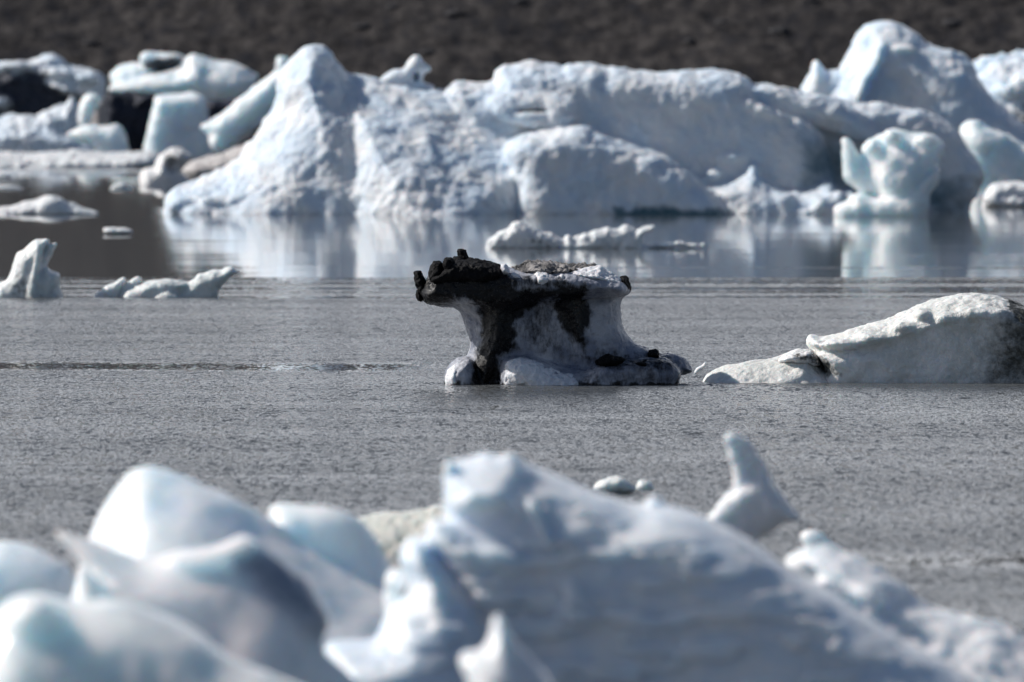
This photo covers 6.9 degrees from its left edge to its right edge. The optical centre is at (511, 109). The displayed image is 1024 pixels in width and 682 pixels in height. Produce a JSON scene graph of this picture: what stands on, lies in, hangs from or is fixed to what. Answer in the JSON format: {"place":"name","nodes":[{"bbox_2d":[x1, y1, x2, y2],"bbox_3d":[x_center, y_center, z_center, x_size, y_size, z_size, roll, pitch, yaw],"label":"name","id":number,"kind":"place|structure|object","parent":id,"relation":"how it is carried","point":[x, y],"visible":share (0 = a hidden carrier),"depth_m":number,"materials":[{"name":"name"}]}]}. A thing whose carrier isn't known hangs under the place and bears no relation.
{"place":"outdoors","nodes":[
{"label":"outdoors","id":0,"kind":"place"},
{"bbox_2d":[0,168,1023,634],"bbox_3d":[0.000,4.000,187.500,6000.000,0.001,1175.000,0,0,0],"label":"lagoon water","id":1,"kind":"structure","parent":0,"point":[304,358],"depth_m":123.45,"materials":[{"name":"grey liquid"}]},
{"bbox_2d":[0,172,10,177],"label":"ice chunk","id":2,"kind":"object","parent":1,"relation":"on","point":[4,175],"visible":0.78,"depth_m":499.62,"materials":[{"name":"white ice"}]},
{"bbox_2d":[0,185,22,188],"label":"ice chunk","id":3,"kind":"object","parent":1,"relation":"on","point":[9,187],"visible":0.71,"depth_m":430.70,"materials":[{"name":"white ice"}]},
{"bbox_2d":[0,239,63,297],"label":"iceberg","id":4,"kind":"object","parent":1,"relation":"on","point":[32,275],"visible":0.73,"depth_m":181.99,"materials":[{"name":"white ice"}]},
{"bbox_2d":[0,541,74,605],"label":"iceberg","id":5,"kind":"object","parent":1,"relation":"on","point":[27,569],"visible":0.38,"depth_m":57.63,"materials":[{"name":"white ice"}]},
{"bbox_2d":[0,97,92,152],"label":"iceberg","id":6,"kind":"object","parent":1,"relation":"on","point":[47,130],"visible":0.67,"depth_m":617.06,"materials":[{"name":"white ice"}]},
{"bbox_2d":[0,195,97,214],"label":"ice floe","id":7,"kind":"object","parent":1,"relation":"on","point":[50,205],"visible":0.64,"depth_m":324.32,"materials":[{"name":"white ice"}]},
{"bbox_2d":[0,53,105,143],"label":"iceberg","id":8,"kind":"object","parent":1,"relation":"on","point":[39,85],"visible":0.49,"depth_m":695.93,"materials":[{"name":"white ice"}]},
{"bbox_2d":[0,149,159,168],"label":"ice floe","id":9,"kind":"object","parent":1,"relation":"on","point":[74,159],"visible":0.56,"depth_m":584.11,"materials":[{"name":"white ice"}]},
{"bbox_2d":[77,93,99,126],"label":"iceberg","id":10,"kind":"object","parent":1,"relation":"on","point":[89,104],"visible":1,"depth_m":609.32,"materials":[{"name":"white ice"}]},
{"bbox_2d":[67,124,128,152],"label":"iceberg","id":11,"kind":"object","parent":1,"relation":"on","point":[108,138],"visible":0.72,"depth_m":597.84,"materials":[{"name":"white ice"}]},
{"bbox_2d":[90,100,107,125],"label":"iceberg","id":12,"kind":"object","parent":1,"relation":"on","point":[100,116],"visible":0.32,"depth_m":639.22,"materials":[{"name":"grey ice"}]},
{"bbox_2d":[103,227,132,234],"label":"ice floe","id":13,"kind":"object","parent":1,"relation":"on","point":[115,231],"visible":1,"depth_m":272.78,"materials":[{"name":"white ice"}]},
{"bbox_2d":[110,182,131,189],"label":"ice chunk","id":14,"kind":"object","parent":1,"relation":"on","point":[121,186],"visible":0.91,"depth_m":426.68,"materials":[{"name":"white ice"}]},
{"bbox_2d":[102,90,155,151],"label":"iceberg","id":15,"kind":"object","parent":1,"relation":"on","point":[129,112],"visible":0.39,"depth_m":657.72,"materials":[{"name":"black"}]},
{"bbox_2d":[0,593,292,681],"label":"iceberg","id":16,"kind":"object","parent":1,"relation":"on","point":[46,638],"visible":1,"depth_m":45.62,"materials":[{"name":"white ice"}]},
{"bbox_2d":[139,147,192,187],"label":"iceberg","id":17,"kind":"object","parent":1,"relation":"on","point":[168,167],"visible":0.77,"depth_m":439.91,"materials":[{"name":"white ice"}]},
{"bbox_2d":[94,267,240,297],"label":"iceberg","id":18,"kind":"object","parent":1,"relation":"on","point":[210,283],"visible":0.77,"depth_m":182.25,"materials":[{"name":"white ice"}]},
{"bbox_2d":[143,92,215,159],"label":"iceberg","id":19,"kind":"object","parent":1,"relation":"on","point":[178,120],"visible":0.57,"depth_m":627.11,"materials":[{"name":"white ice"}]},
{"bbox_2d":[108,51,257,100],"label":"iceberg","id":20,"kind":"object","parent":1,"relation":"on","point":[208,79],"visible":0.57,"depth_m":686.39,"materials":[{"name":"white ice"}]},
{"bbox_2d":[55,531,356,681],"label":"iceberg","id":21,"kind":"object","parent":1,"relation":"on","point":[249,600],"visible":0.75,"depth_m":50.76,"materials":[{"name":"white ice"}]},
{"bbox_2d":[182,144,244,180],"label":"ice floe","id":22,"kind":"object","parent":1,"relation":"on","point":[197,168],"visible":0.43,"depth_m":448.62,"materials":[{"name":"white ice"}]},
{"bbox_2d":[207,98,235,153],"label":"iceberg","id":23,"kind":"object","parent":1,"relation":"on","point":[216,108],"visible":0.23,"depth_m":653.20,"materials":[{"name":"white ice"}]},
{"bbox_2d":[71,466,404,650],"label":"iceberg","id":24,"kind":"object","parent":1,"relation":"on","point":[337,560],"visible":0.42,"depth_m":55.92,"materials":[{"name":"white ice"}]},
{"bbox_2d":[201,56,288,152],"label":"iceberg","id":25,"kind":"object","parent":1,"relation":"on","point":[237,120],"visible":0.8,"depth_m":598.68,"materials":[{"name":"white ice"}]},
{"bbox_2d":[234,124,261,146],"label":"iceberg","id":26,"kind":"object","parent":1,"relation":"on","point":[248,138],"visible":0.06,"depth_m":638.58,"materials":[{"name":"grey ice"}]},
{"bbox_2d":[358,505,441,567],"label":"iceberg","id":27,"kind":"object","parent":1,"relation":"on","point":[393,532],"visible":0.35,"depth_m":74.79,"materials":[{"name":"white ice"}]},
{"bbox_2d":[459,615,551,681],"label":"ice spire","id":28,"kind":"structure","parent":1,"relation":"on","point":[501,655],"depth_m":45.76,"materials":[{"name":"white ice"}]},
{"bbox_2d":[413,249,692,384],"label":"table iceberg","id":29,"kind":"object","parent":1,"relation":"on","point":[536,322],"visible":0.98,"depth_m":124.36,"materials":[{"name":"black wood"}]},
{"bbox_2d":[163,44,984,214],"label":"iceberg","id":30,"kind":"object","parent":1,"relation":"on","point":[526,137],"visible":0.88,"depth_m":329.16,"materials":[{"name":"white ice"}]},
{"bbox_2d":[486,221,700,247],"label":"ice floe","id":31,"kind":"object","parent":1,"relation":"on","point":[518,234],"visible":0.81,"depth_m":246.64,"materials":[{"name":"white ice"}]},
{"bbox_2d":[593,476,635,493],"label":"ice chunk","id":32,"kind":"object","parent":1,"relation":"on","point":[616,484],"visible":1,"depth_m":88.89,"materials":[{"name":"white ice"}]},
{"bbox_2d":[636,479,653,490],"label":"ice chunk","id":33,"kind":"object","parent":1,"relation":"on","point":[643,485],"visible":1,"depth_m":87.93,"materials":[{"name":"white ice"}]},
{"bbox_2d":[325,452,974,681],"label":"iceberg","id":34,"kind":"object","parent":1,"relation":"on","point":[567,580],"visible":0.97,"depth_m":53.27,"materials":[{"name":"white ice"}]},
{"bbox_2d":[383,568,407,614],"bbox_3d":[-0.744,3.125,54.536,0.161,0.402,0.431,0,0,0],"label":"ice ball","id":35,"kind":"object","parent":34,"relation":"on","point":[396,584],"visible":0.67,"depth_m":54.41,"materials":[{"name":"white ice"}]},
{"bbox_2d":[694,362,705,373],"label":"ice chip","id":36,"kind":"object","parent":1,"relation":"on","point":[699,368],"visible":1,"depth_m":126.46,"materials":[{"name":"white ice"}]},
{"bbox_2d":[800,529,842,550],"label":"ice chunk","id":37,"kind":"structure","parent":1,"relation":"on","point":[810,538],"depth_m":69.91,"materials":[{"name":"white ice"}]},
{"bbox_2d":[702,292,1023,382],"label":"floe iceberg","id":38,"kind":"object","parent":1,"relation":"on","point":[971,337],"visible":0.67,"depth_m":125.04,"materials":[{"name":"white ice"}]},
{"bbox_2d":[834,128,944,216],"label":"iceberg","id":39,"kind":"object","parent":1,"relation":"on","point":[893,172],"visible":0.81,"depth_m":320.60,"materials":[{"name":"white ice"}]},
{"bbox_2d":[785,544,1023,681],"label":"iceberg","id":40,"kind":"object","parent":1,"relation":"on","point":[973,647],"visible":0.56,"depth_m":56.58,"materials":[{"name":"white ice"}]},
{"bbox_2d":[800,21,1023,142],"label":"iceberg","id":41,"kind":"object","parent":1,"relation":"on","point":[895,63],"visible":0.47,"depth_m":416.31,"materials":[{"name":"white ice"}]},
{"bbox_2d":[960,120,1023,201],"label":"iceberg","id":42,"kind":"object","parent":1,"relation":"on","point":[998,154],"visible":0.57,"depth_m":369.73,"materials":[{"name":"white ice"}]},
{"bbox_2d":[973,50,1023,122],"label":"iceberg","id":43,"kind":"object","parent":1,"relation":"on","point":[1001,76],"visible":0.34,"depth_m":467.01,"materials":[{"name":"white ice"}]},
{"bbox_2d":[981,181,1023,206],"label":"ice floe","id":44,"kind":"object","parent":1,"relation":"on","point":[1005,194],"visible":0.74,"depth_m":351.93,"materials":[{"name":"white ice"}]},
{"bbox_2d":[0,0,1023,94],"bbox_3d":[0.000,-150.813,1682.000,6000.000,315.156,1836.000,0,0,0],"label":"moraine hillside","id":45,"kind":"structure","parent":0,"point":[481,40],"depth_m":802.25,"materials":[{"name":"black soil"}]},
{"bbox_2d":[83,40,95,45],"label":"boulder","id":46,"kind":"object","parent":45,"relation":"on","point":[89,43],"visible":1,"depth_m":802.06,"materials":[{"name":"grey stone"}]},
{"bbox_2d":[353,24,369,29],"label":"boulder","id":47,"kind":"object","parent":45,"relation":"on","point":[362,26],"visible":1,"depth_m":803.60,"materials":[{"name":"grey stone"}]},
{"bbox_2d":[386,4,399,9],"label":"boulder","id":48,"kind":"object","parent":45,"relation":"on","point":[392,6],"visible":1,"depth_m":808.03,"materials":[{"name":"grey stone"}]},
{"bbox_2d":[419,49,436,55],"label":"boulder","id":49,"kind":"object","parent":45,"relation":"on","point":[428,52],"visible":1,"depth_m":794.71,"materials":[{"name":"grey stone"}]},
{"bbox_2d":[445,10,464,16],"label":"boulder","id":50,"kind":"object","parent":45,"relation":"on","point":[453,13],"visible":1,"depth_m":804.89,"materials":[{"name":"grey stone"}]},
{"bbox_2d":[512,0,528,4],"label":"boulder","id":51,"kind":"object","parent":45,"relation":"on","point":[524,2],"visible":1,"depth_m":808.68,"materials":[{"name":"grey stone"}]},
{"bbox_2d":[684,38,695,44],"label":"boulder","id":52,"kind":"object","parent":45,"relation":"on","point":[688,41],"visible":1,"depth_m":797.79,"materials":[{"name":"grey stone"}]},
{"bbox_2d":[768,27,788,34],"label":"boulder","id":53,"kind":"object","parent":45,"relation":"on","point":[779,30],"visible":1,"depth_m":799.78,"materials":[{"name":"grey stone"}]},
{"bbox_2d":[942,19,961,27],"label":"boulder","id":54,"kind":"object","parent":45,"relation":"on","point":[952,23],"visible":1,"depth_m":804.83,"materials":[{"name":"grey stone"}]},
{"bbox_2d":[707,432,800,544],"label":"ice spire","id":55,"kind":"structure","parent":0,"point":[753,505],"depth_m":63.88,"materials":[{"name":"white ice"}]}
]}

